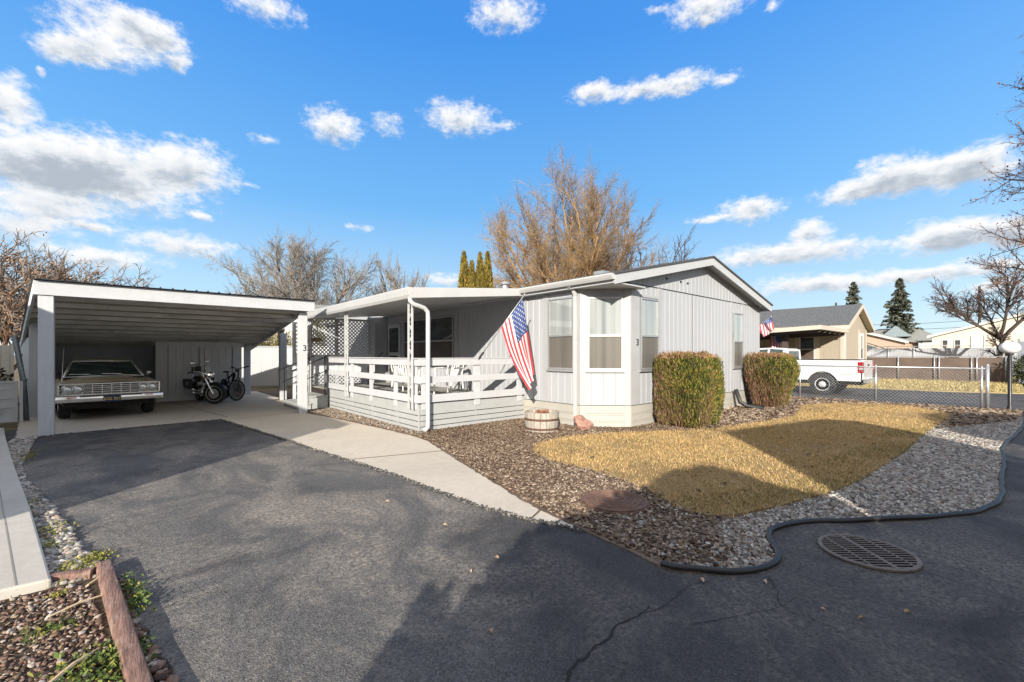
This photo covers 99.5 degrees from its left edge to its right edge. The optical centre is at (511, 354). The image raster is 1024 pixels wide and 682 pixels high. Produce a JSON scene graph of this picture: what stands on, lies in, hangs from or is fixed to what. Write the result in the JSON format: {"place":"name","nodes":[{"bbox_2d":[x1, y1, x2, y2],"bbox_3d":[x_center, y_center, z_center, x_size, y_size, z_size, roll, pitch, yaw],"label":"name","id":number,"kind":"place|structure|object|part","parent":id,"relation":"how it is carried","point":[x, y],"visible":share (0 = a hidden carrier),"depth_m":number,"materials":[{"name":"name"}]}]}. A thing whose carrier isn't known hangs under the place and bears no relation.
{"place":"outdoors","nodes":[
{"label":"outdoors","id":0,"kind":"place"},
{"bbox_2d":[0,428,51,600],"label":"pavement","id":1,"kind":"structure","parent":0,"point":[24,569],"depth_m":3.40,"materials":[{"name":"grey concrete"}]},
{"bbox_2d":[0,577,123,681],"bbox_3d":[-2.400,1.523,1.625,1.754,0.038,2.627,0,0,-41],"label":"gravel","id":2,"kind":"structure","parent":0,"point":[94,611],"depth_m":2.38,"materials":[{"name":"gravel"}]},
{"bbox_2d":[0,605,88,681],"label":"weeds","id":3,"kind":"object","parent":2,"relation":"on","point":[26,633],"visible":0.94,"depth_m":2.35,"materials":[{"name":"green plant"}]},
{"bbox_2d":[49,577,128,681],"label":"twigs","id":4,"kind":"object","parent":2,"relation":"on","point":[69,667],"visible":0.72,"depth_m":2.15,"materials":[{"name":"wood"}]},
{"bbox_2d":[28,570,156,681],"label":"weeds","id":5,"kind":"object","parent":2,"relation":"on","point":[113,659],"visible":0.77,"depth_m":2.16,"materials":[{"name":"green plant"}]},
{"bbox_2d":[95,560,153,681],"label":"landscape timber","id":6,"kind":"object","parent":2,"relation":"on","point":[132,660],"visible":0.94,"depth_m":2.34,"materials":[{"name":"brown wood"}]},
{"bbox_2d":[26,436,172,677],"bbox_3d":[-4.600,1.565,4.296,11.527,0.050,0.454,0,0,40],"label":"gravel strip","id":7,"kind":"object","parent":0,"point":[167,662],"visible":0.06,"depth_m":2.18,"materials":[{"name":"grey gravel"}]},
{"bbox_2d":[7,435,100,586],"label":"gravel","id":8,"kind":"structure","parent":7,"relation":"on","point":[45,513],"depth_m":3.85,"materials":[{"name":"grey gravel"}]},
{"bbox_2d":[13,446,120,598],"bbox_3d":[-4.668,1.516,4.344,8.063,0.049,0.731,0,0,42],"label":"moss","id":9,"kind":"object","parent":7,"relation":"on","point":[97,556],"visible":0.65,"depth_m":3.26,"materials":[{"name":"green plant"}]},
{"bbox_2d":[50,567,95,581],"bbox_3d":[-2.998,1.515,2.958,0.220,0.077,0.080,0,0,-20],"label":"landscape timber","id":10,"kind":"object","parent":7,"relation":"on","point":[68,575],"visible":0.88,"depth_m":2.94,"materials":[{"name":"brown wood"}]},
{"bbox_2d":[118,577,179,681],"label":"gravel","id":11,"kind":"structure","parent":7,"relation":"on","point":[158,668],"depth_m":2.17,"materials":[{"name":"gravel"}]},
{"bbox_2d":[18,388,328,403],"bbox_3d":[-13.988,1.567,15.067,14.800,0.050,7.900,0,0,-41],"label":"mulch bed","id":12,"kind":"object","parent":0,"point":[275,393],"visible":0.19,"depth_m":17.51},
{"bbox_2d":[0,345,13,380],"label":"panel fence","id":13,"kind":"object","parent":12,"relation":"on","point":[7,358],"visible":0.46,"depth_m":14.23,"materials":[{"name":"grey wood"}]},
{"bbox_2d":[242,346,330,385],"bbox_3d":[-11.529,0.575,20.402,5.773,1.950,0.090,0,0,-7],"label":"white fence","id":14,"kind":"object","parent":12,"relation":"on","point":[257,368],"visible":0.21,"depth_m":20.38,"materials":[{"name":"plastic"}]},
{"bbox_2d":[15,391,577,528],"bbox_3d":[-7.103,1.572,9.172,6.606,0.064,18.280,0,0,-41],"label":"driveway apron","id":15,"kind":"object","parent":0,"point":[425,462],"visible":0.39,"depth_m":8.45,"materials":[{"name":"concrete"}]},
{"bbox_2d":[0,381,22,422],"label":"metal gate","id":16,"kind":"structure","parent":15,"relation":"on","point":[8,401],"depth_m":9.71,"materials":[{"name":"grey metal"}]},
{"bbox_2d":[11,335,29,420],"bbox_3d":[-11.308,0.557,9.971,0.117,1.992,0.352,0,0,1],"label":"steel pole","id":17,"kind":"object","parent":15,"relation":"on","point":[19,360],"visible":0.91,"depth_m":9.97,"materials":[{"name":"grey metal"}]},
{"bbox_2d":[55,351,162,417],"bbox_3d":[-11.382,0.688,12.020,5.026,1.681,1.944,0,0,42],"label":"vintage coupe","id":18,"kind":"object","parent":15,"relation":"on","point":[89,383],"visible":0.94,"depth_m":10.76,"materials":[{"name":"paint"}]},
{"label":"side window","id":19,"kind":"part","parent":18,"relation":"part of","materials":[{"name":"black glass"}]},
{"bbox_2d":[19,278,315,435],"bbox_3d":[-10.370,0.055,12.751,6.738,2.991,9.050,0,0,-41],"label":"carport","id":20,"kind":"object","parent":15,"relation":"on","point":[73,320],"visible":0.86,"depth_m":11.33,"materials":[{"name":"paint"}]},
{"bbox_2d":[153,341,241,401],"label":"storage shed","id":21,"kind":"structure","parent":15,"relation":"on","point":[172,366],"depth_m":14.59,"materials":[{"name":"white wood"}]},
{"bbox_2d":[168,347,198,395],"bbox_3d":[-10.989,0.565,14.511,0.830,1.610,0.012,0,0,-41],"label":"shed door","id":22,"kind":"structure","parent":21,"relation":"in","point":[179,358],"depth_m":14.45,"materials":[{"name":"white wood"}]},
{"bbox_2d":[204,347,231,384],"bbox_3d":[-10.250,0.565,15.128,0.825,1.610,0.057,0,0,-41],"label":"shed door","id":23,"kind":"structure","parent":21,"relation":"in","point":[220,358],"depth_m":15.15,"materials":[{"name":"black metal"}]},
{"bbox_2d":[183,360,226,403],"bbox_3d":[-9.865,0.859,13.751,2.194,1.362,1.030,0,4,40],"label":"motorcycle","id":24,"kind":"object","parent":15,"relation":"on","point":[206,387],"visible":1,"depth_m":13.36,"materials":[{"name":"metal"}]},
{"bbox_2d":[221,366,248,400],"bbox_3d":[-9.480,0.951,14.785,0.612,1.154,1.626,0,0,-42],"label":"bicycle","id":25,"kind":"object","parent":15,"relation":"on","point":[235,389],"visible":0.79,"depth_m":14.39,"materials":[{"name":"metal"}]},
{"bbox_2d":[0,356,1023,430],"bbox_3d":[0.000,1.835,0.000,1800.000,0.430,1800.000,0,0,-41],"label":"ground","id":26,"kind":"structure","parent":0,"point":[9,426],"depth_m":19.96,"materials":[{"name":"grey concrete"}]},
{"bbox_2d":[0,368,13,380],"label":"bush","id":27,"kind":"object","parent":26,"relation":"on","point":[6,378],"visible":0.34,"depth_m":11.37,"materials":[{"name":"green plant"}]},
{"bbox_2d":[0,228,108,370],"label":"bare shrub","id":28,"kind":"object","parent":26,"relation":"on","point":[11,307],"visible":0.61,"depth_m":17.86,"materials":[{"name":"brown plant"}]},
{"bbox_2d":[0,239,159,361],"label":"bare shrub","id":29,"kind":"object","parent":26,"relation":"on","point":[111,282],"visible":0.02,"depth_m":22.64,"materials":[{"name":"brown plant"}]},
{"bbox_2d":[258,336,274,381],"bbox_3d":[-13.093,0.091,22.313,1.539,3.018,1.720,0,0,-41],"label":"bush","id":30,"kind":"object","parent":26,"relation":"on","point":[267,340],"visible":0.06,"depth_m":22.37,"materials":[{"name":"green plant"}]},
{"bbox_2d":[263,328,283,376],"bbox_3d":[-19.831,-0.820,31.814,3.530,4.740,8.600,0,0,-41],"label":"tree","id":31,"kind":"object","parent":26,"relation":"on","point":[276,334],"depth_m":29.55,"materials":[{"name":"brown plant"}]},
{"bbox_2d":[269,331,296,382],"bbox_3d":[-11.978,0.149,22.625,1.439,2.893,1.713,0,0,-41],"label":"bush","id":32,"kind":"object","parent":26,"relation":"on","point":[277,342],"visible":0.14,"depth_m":22.43,"materials":[{"name":"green plant"}]},
{"bbox_2d":[191,223,394,305],"bbox_3d":[-19.488,-5.623,40.240,16.892,13.391,17.382,0,0,-23],"label":"broad tree","id":33,"kind":"object","parent":26,"relation":"on","point":[303,286],"visible":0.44,"depth_m":39.14,"materials":[{"name":"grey plant"}]},
{"bbox_2d":[278,305,328,379],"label":"house","id":34,"kind":"structure","parent":26,"relation":"on","point":[288,328],"depth_m":28.82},
{"bbox_2d":[307,319,324,354],"bbox_3d":[-10.550,-0.327,23.084,1.560,3.823,1.772,0,0,-41],"label":"bush","id":35,"kind":"object","parent":26,"relation":"on","point":[320,344],"visible":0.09,"depth_m":23.00,"materials":[{"name":"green plant"}]},
{"bbox_2d":[845,281,862,304],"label":"spruce tree","id":36,"kind":"object","parent":26,"relation":"on","point":[852,298],"visible":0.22,"depth_m":74.76,"materials":[{"name":"green plant"}]},
{"bbox_2d":[880,278,923,333],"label":"spruce tree","id":37,"kind":"object","parent":26,"relation":"on","point":[900,302],"visible":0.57,"depth_m":59.60,"materials":[{"name":"green plant"}]},
{"bbox_2d":[875,326,931,347],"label":"hip roof house","id":38,"kind":"structure","parent":26,"relation":"on","point":[918,335],"depth_m":57.23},
{"bbox_2d":[978,286,980,322],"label":"utility pole","id":39,"kind":"object","parent":26,"relation":"on","point":[979,288],"visible":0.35,"depth_m":54.93,"materials":[{"name":"brown wood"}]},
{"bbox_2d":[1005,354,1023,384],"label":"bush","id":40,"kind":"object","parent":26,"relation":"on","point":[1018,372],"visible":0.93,"depth_m":22.20,"materials":[{"name":"green plant"}]},
{"bbox_2d":[0,0,1023,355],"label":"sky","id":41,"kind":"structure","parent":0,"point":[812,149],"materials":[{"name":"blue"}]},
{"bbox_2d":[5,385,1023,681],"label":"road","id":42,"kind":"structure","parent":0,"point":[261,557],"depth_m":2.92,"materials":[{"name":"grey asphalt"}]},
{"bbox_2d":[43,419,584,532],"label":"asphalt crumbs","id":43,"kind":"object","parent":42,"relation":"on","point":[481,506],"visible":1,"depth_m":5.31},
{"bbox_2d":[386,489,910,632],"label":"fallen leaves","id":44,"kind":"object","parent":42,"relation":"on","point":[765,580],"visible":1,"depth_m":2.61,"materials":[{"name":"brown plant"}]},
{"bbox_2d":[566,576,860,681],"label":"asphalt crack","id":45,"kind":"object","parent":42,"relation":"on","point":[587,655],"visible":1,"depth_m":2.41,"materials":[{"name":"black asphalt"}]},
{"bbox_2d":[760,348,878,394],"bbox_3d":[11.506,0.635,18.359,2.028,1.830,5.990,0,0,-41],"label":"pickup truck","id":46,"kind":"object","parent":42,"relation":"on","point":[795,352],"visible":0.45,"depth_m":16.46,"materials":[{"name":"white paint"}]},
{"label":"side window","id":47,"kind":"part","parent":46,"relation":"part of","materials":[{"name":"grey glass"}]},
{"label":"rear window","id":48,"kind":"part","parent":46,"relation":"part of","materials":[{"name":"grey glass"}]},
{"bbox_2d":[817,534,921,572],"bbox_3d":[2.769,1.537,3.381,0.630,0.018,0.630,0,0,-41],"label":"drain grate","id":49,"kind":"object","parent":42,"relation":"on","point":[867,552],"visible":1,"depth_m":3.35,"materials":[{"name":"metal"}]},
{"bbox_2d":[959,33,1023,291],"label":"tall tree","id":50,"kind":"object","parent":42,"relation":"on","point":[1018,226],"visible":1,"depth_m":19.20,"materials":[{"name":"brown plant"}]},
{"bbox_2d":[1017,339,1023,382],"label":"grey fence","id":51,"kind":"object","parent":42,"relation":"on","point":[1021,351],"visible":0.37,"depth_m":23.33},
{"bbox_2d":[307,384,1023,574],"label":"mulch bed","id":52,"kind":"object","parent":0,"point":[654,561],"visible":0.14,"depth_m":4.69,"materials":[{"name":"gravel"}]},
{"bbox_2d":[309,408,419,434],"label":"gravel","id":53,"kind":"structure","parent":52,"relation":"on","point":[362,419],"depth_m":10.31,"materials":[{"name":"grey gravel"}]},
{"bbox_2d":[279,287,524,431],"bbox_3d":[-3.465,-0.010,11.879,3.846,3.119,7.480,0,0,-41],"label":"porch","id":54,"kind":"object","parent":52,"relation":"on","point":[413,406],"visible":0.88,"depth_m":10.07,"materials":[{"name":"grey wood"}]},
{"bbox_2d":[311,338,321,341],"bbox_3d":[-6.291,-0.470,13.897,0.400,0.128,0.016,0,0,-41],"label":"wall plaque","id":55,"kind":"object","parent":54,"relation":"attached to","point":[316,339],"depth_m":13.90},
{"bbox_2d":[390,365,419,391],"bbox_3d":[-2.829,0.559,11.450,0.604,0.891,0.660,0,0,19],"label":"patio chair","id":56,"kind":"object","parent":54,"relation":"on","point":[402,370],"visible":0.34,"depth_m":11.30,"materials":[{"name":"white plastic"}]},
{"bbox_2d":[433,365,464,393],"bbox_3d":[-1.586,0.559,11.057,0.604,0.891,0.660,0,0,29],"label":"patio chair","id":57,"kind":"object","parent":54,"relation":"on","point":[455,369],"visible":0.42,"depth_m":11.13,"materials":[{"name":"white plastic"}]},
{"bbox_2d":[478,293,533,389],"bbox_3d":[-0.158,-0.266,9.323,1.261,2.032,0.304,0,0,9],"label":"flag","id":58,"kind":"object","parent":54,"relation":"attached to","point":[514,330],"visible":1,"depth_m":9.23,"materials":[{"name":"multicoloured fabric"}]},
{"bbox_2d":[457,250,468,287],"bbox_3d":[-3.019,-2.523,27.201,1.500,8.147,1.547,0,0,-41],"label":"arborvitae","id":59,"kind":"object","parent":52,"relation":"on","point":[463,282],"visible":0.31,"depth_m":27.00,"materials":[{"name":"green plant"}]},
{"bbox_2d":[468,260,476,287],"bbox_3d":[-2.503,-2.222,27.164,1.519,7.543,1.550,0,0,-41],"label":"arborvitae","id":60,"kind":"object","parent":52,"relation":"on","point":[472,277],"visible":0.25,"depth_m":26.99,"materials":[{"name":"green plant"}]},
{"bbox_2d":[476,252,485,287],"bbox_3d":[-2.012,-2.488,27.370,1.520,8.077,1.556,0,0,-41],"label":"arborvitae","id":61,"kind":"object","parent":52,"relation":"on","point":[480,278],"visible":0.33,"depth_m":27.14,"materials":[{"name":"green plant"}]},
{"bbox_2d":[484,250,493,287],"bbox_3d":[-1.521,-2.537,27.476,1.554,8.174,1.540,0,0,-41],"label":"arborvitae","id":62,"kind":"object","parent":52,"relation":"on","point":[488,273],"visible":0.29,"depth_m":27.30,"materials":[{"name":"green plant"}]},
{"bbox_2d":[307,407,725,554],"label":"mulch chips","id":63,"kind":"object","parent":52,"relation":"on","point":[511,447],"visible":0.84,"depth_m":5.61,"materials":[{"name":"gravel"}]},
{"bbox_2d":[525,409,558,432],"bbox_3d":[0.606,1.335,8.797,0.699,0.430,0.699,0,0,-41],"label":"barrel planter","id":64,"kind":"object","parent":52,"relation":"on","point":[542,420],"visible":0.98,"depth_m":8.52,"materials":[{"name":"beige wood"}]},
{"bbox_2d":[320,256,772,426],"bbox_3d":[-0.791,-0.509,17.383,8.950,4.119,17.400,0,0,-41],"label":"mobile home","id":65,"kind":"object","parent":52,"relation":"on","point":[598,340],"visible":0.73,"depth_m":10.15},
{"bbox_2d":[388,324,400,374],"bbox_3d":[-4.292,-0.040,15.680,0.097,2.060,0.950,0,0,-41],"label":"door","id":66,"kind":"structure","parent":65,"relation":"in","point":[394,331],"depth_m":15.65,"materials":[{"name":"silver metal"}]},
{"bbox_2d":[404,319,425,357],"bbox_3d":[-3.259,-0.435,14.531,0.055,1.430,1.600,0,0,-41],"label":"window","id":67,"kind":"structure","parent":65,"relation":"in","point":[419,326],"depth_m":14.39,"materials":[{"name":"glass"}]},
{"bbox_2d":[430,315,453,357],"bbox_3d":[-2.228,-0.435,13.354,0.055,1.430,1.570,0,0,-41],"label":"window","id":68,"kind":"structure","parent":65,"relation":"in","point":[441,328],"depth_m":13.25,"materials":[{"name":"black glass"}]},
{"bbox_2d":[546,296,572,371],"bbox_3d":[1.075,-0.435,9.580,0.055,1.630,0.840,0,0,-41],"label":"window","id":69,"kind":"structure","parent":65,"relation":"in","point":[560,310],"depth_m":9.58,"materials":[{"name":"glass"}]},
{"bbox_2d":[586,297,624,371],"bbox_3d":[1.968,-0.415,9.143,0.820,1.590,0.055,0,0,4],"label":"window","id":70,"kind":"structure","parent":65,"relation":"in","point":[604,314],"depth_m":9.14,"materials":[{"name":"grey glass"}]},
{"bbox_2d":[639,297,658,371],"bbox_3d":[3.050,-0.425,9.580,0.810,1.610,0.055,0,0,-41],"label":"window","id":71,"kind":"structure","parent":65,"relation":"in","point":[649,308],"depth_m":9.55,"materials":[{"name":"grey glass"}]},
{"bbox_2d":[732,312,742,368],"bbox_3d":[6.646,-0.395,12.729,0.750,1.630,0.055,0,0,-41],"label":"window","id":72,"kind":"structure","parent":65,"relation":"in","point":[737,317],"depth_m":12.71,"materials":[{"name":"glass"}]},
{"bbox_2d":[573,415,593,429],"bbox_3d":[1.474,1.447,8.899,0.420,0.386,0.395,0,0,5],"label":"boulder","id":73,"kind":"object","parent":52,"relation":"on","point":[581,422],"visible":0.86,"depth_m":8.81,"materials":[{"name":"pink stone"}]},
{"bbox_2d":[580,489,649,514],"bbox_3d":[1.064,1.518,4.493,0.710,0.065,0.710,0,0,-41],"label":"manhole cover","id":74,"kind":"object","parent":52,"relation":"on","point":[615,501],"visible":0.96,"depth_m":4.41,"materials":[{"name":"metal"}]},
{"bbox_2d":[590,503,746,560],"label":"gravel","id":75,"kind":"structure","parent":52,"relation":"on","point":[716,544],"depth_m":3.68,"materials":[{"name":"grey gravel"}]},
{"bbox_2d":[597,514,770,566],"bbox_3d":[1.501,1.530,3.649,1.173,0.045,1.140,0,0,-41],"label":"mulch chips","id":76,"kind":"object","parent":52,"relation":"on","point":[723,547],"visible":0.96,"depth_m":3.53,"materials":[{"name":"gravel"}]},
{"bbox_2d":[653,348,725,427],"bbox_3d":[3.910,0.769,9.561,1.713,1.852,1.200,0,0,-41],"label":"hedge","id":77,"kind":"object","parent":52,"relation":"on","point":[689,389],"visible":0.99,"depth_m":9.10,"materials":[{"name":"green plant"}]},
{"bbox_2d":[734,389,764,409],"bbox_3d":[6.655,1.274,12.178,0.769,0.588,0.156,0,0,32],"label":"drain pipe","id":78,"kind":"object","parent":52,"relation":"on","point":[739,399],"visible":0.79,"depth_m":12.20,"materials":[{"name":"black plastic"}]},
{"bbox_2d":[743,351,800,407],"bbox_3d":[7.699,0.769,12.883,1.854,1.854,1.311,0,0,-41],"label":"hedge","id":79,"kind":"object","parent":52,"relation":"on","point":[771,379],"visible":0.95,"depth_m":12.42,"materials":[{"name":"green plant"}]},
{"bbox_2d":[704,396,864,427],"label":"mulch chips","id":80,"kind":"object","parent":52,"relation":"on","point":[754,415],"visible":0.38,"depth_m":11.44,"materials":[{"name":"beige gravel"}]},
{"bbox_2d":[660,476,996,567],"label":"gravel","id":81,"kind":"structure","parent":52,"relation":"on","point":[880,502],"depth_m":4.29,"materials":[{"name":"grey gravel"}]},
{"bbox_2d":[660,420,1023,574],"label":"edging pipe","id":82,"kind":"object","parent":52,"relation":"on","point":[775,560],"visible":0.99,"depth_m":3.98,"materials":[{"name":"black plastic"}]},
{"bbox_2d":[792,364,989,408],"bbox_3d":[11.171,0.910,14.643,0.092,1.280,6.686,0,0,-41],"label":"chain link fence","id":83,"kind":"object","parent":52,"relation":"on","point":[987,384],"visible":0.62,"depth_m":13.34,"materials":[{"name":"silver metal"}]},
{"bbox_2d":[858,400,1022,428],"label":"mulch chips","id":84,"kind":"object","parent":52,"relation":"on","point":[995,414],"visible":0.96,"depth_m":11.08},
{"bbox_2d":[860,411,1023,502],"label":"gravel","id":85,"kind":"structure","parent":52,"relation":"on","point":[968,458],"depth_m":6.13,"materials":[{"name":"grey gravel"}]},
{"bbox_2d":[999,342,1020,409],"bbox_3d":[13.614,0.603,11.852,0.410,1.895,0.410,0,0,-41],"label":"globe lamp","id":86,"kind":"object","parent":52,"relation":"on","point":[1009,349],"visible":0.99,"depth_m":11.82,"materials":[{"name":"white metal"}]},
{"bbox_2d":[531,402,951,524],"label":"lawn","id":87,"kind":"structure","parent":0,"point":[634,475],"depth_m":6.53,"materials":[{"name":"yellow plant"}]},
{"bbox_2d":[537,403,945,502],"bbox_3d":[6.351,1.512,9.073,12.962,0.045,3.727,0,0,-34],"label":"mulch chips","id":88,"kind":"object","parent":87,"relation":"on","point":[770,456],"visible":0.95,"depth_m":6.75,"materials":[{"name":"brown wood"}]},
{"bbox_2d":[867,343,882,348],"bbox_3d":[32.653,0.184,38.544,0.185,2.732,3.014,0,0,-41],"label":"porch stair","id":89,"kind":"object","parent":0,"point":[870,347],"visible":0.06,"depth_m":38.97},
{"bbox_2d":[867,332,921,347],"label":"peach house","id":90,"kind":"structure","parent":0,"point":[878,339],"depth_m":44.61,"materials":[{"name":"paint"}]},
{"bbox_2d":[796,376,1023,393],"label":"lawn","id":91,"kind":"structure","parent":0,"point":[1005,392],"depth_m":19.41,"materials":[{"name":"plant"}]},
{"bbox_2d":[368,250,429,294],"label":"slender tree","id":92,"kind":"object","parent":91,"relation":"on","point":[394,286],"visible":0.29,"depth_m":44.57,"materials":[{"name":"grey plant"}]},
{"bbox_2d":[475,143,676,287],"bbox_3d":[4.881,-8.862,39.210,18.082,19.799,20.917,0,0,-41],"label":"willow tree","id":93,"kind":"object","parent":91,"relation":"on","point":[589,264],"visible":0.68,"depth_m":36.11,"materials":[{"name":"brown plant"}]},
{"bbox_2d":[595,225,698,271],"bbox_3d":[13.024,-4.732,38.296,13.324,11.738,8.843,0,0,-41],"label":"young tree","id":94,"kind":"object","parent":91,"relation":"on","point":[681,257],"visible":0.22,"depth_m":36.41,"materials":[{"name":"brown plant"}]},
{"bbox_2d":[760,304,874,379],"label":"tan house","id":95,"kind":"structure","parent":91,"relation":"on","point":[854,319],"depth_m":23.36,"materials":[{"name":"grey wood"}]},
{"bbox_2d":[760,325,848,347],"bbox_3d":[12.402,0.150,22.952,4.900,2.800,7.800,0,0,-41],"label":"carport awning","id":96,"kind":"object","parent":95,"relation":"attached to","point":[786,334],"visible":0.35,"depth_m":19.88,"materials":[{"name":"beige metal"}]},
{"bbox_2d":[760,316,773,336],"bbox_3d":[11.585,-1.268,20.080,0.134,0.984,1.070,0,0,-37],"label":"flag","id":97,"kind":"object","parent":96,"relation":"attached to","point":[766,327],"visible":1,"depth_m":19.91,"materials":[{"name":"fabric"}]},
{"bbox_2d":[768,336,781,347],"bbox_3d":[12.624,-0.482,21.022,0.132,0.896,1.002,0,0,-36],"label":"flag","id":98,"kind":"object","parent":96,"relation":"attached to","point":[775,341],"visible":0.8,"depth_m":20.91,"materials":[{"name":"red fabric"}]},
{"bbox_2d":[799,337,814,358],"bbox_3d":[15.683,-0.310,23.032,0.052,1.280,0.720,0,0,-41],"label":"window","id":99,"kind":"structure","parent":95,"relation":"in","point":[806,344],"depth_m":23.02,"materials":[{"name":"black glass"}]},
{"bbox_2d":[843,333,845,358],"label":"window","id":100,"kind":"structure","parent":95,"relation":"in","point":[844,336],"depth_m":21.92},
{"bbox_2d":[860,333,863,358],"bbox_3d":[19.792,-0.400,24.531,0.900,1.600,0.052,0,0,-41],"label":"window","id":101,"kind":"structure","parent":95,"relation":"in","point":[861,334],"depth_m":24.55,"materials":[{"name":"white glass"}]},
{"bbox_2d":[867,356,1006,382],"bbox_3d":[21.129,0.820,29.027,0.105,1.460,16.155,0,0,-41],"label":"screened fence","id":102,"kind":"object","parent":91,"relation":"on","point":[998,368],"visible":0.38,"depth_m":24.96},
{"bbox_2d":[867,345,1016,375],"bbox_3d":[34.100,0.425,33.866,0.150,2.250,13.040,0,0,-41],"label":"yard fence","id":103,"kind":"object","parent":91,"relation":"on","point":[947,351],"visible":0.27,"depth_m":34.52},
{"bbox_2d":[922,250,1023,357],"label":"spreading tree","id":104,"kind":"object","parent":91,"relation":"on","point":[1001,336],"visible":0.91,"depth_m":30.15,"materials":[{"name":"brown plant"}]},
{"bbox_2d":[927,312,1023,347],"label":"cream house","id":105,"kind":"structure","parent":91,"relation":"on","point":[965,336],"depth_m":42.45,"materials":[{"name":"beige paint"}]},
{"bbox_2d":[941,339,948,347],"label":"window","id":106,"kind":"structure","parent":105,"relation":"in","point":[943,342],"depth_m":43.95,"materials":[{"name":"white glass"}]},
{"bbox_2d":[954,339,960,347],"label":"window","id":107,"kind":"structure","parent":105,"relation":"in","point":[957,342],"depth_m":43.27,"materials":[{"name":"white glass"}]},
{"bbox_2d":[971,335,983,347],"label":"door","id":108,"kind":"structure","parent":105,"relation":"in","point":[974,340],"depth_m":42.24,"materials":[{"name":"white"}]}
]}

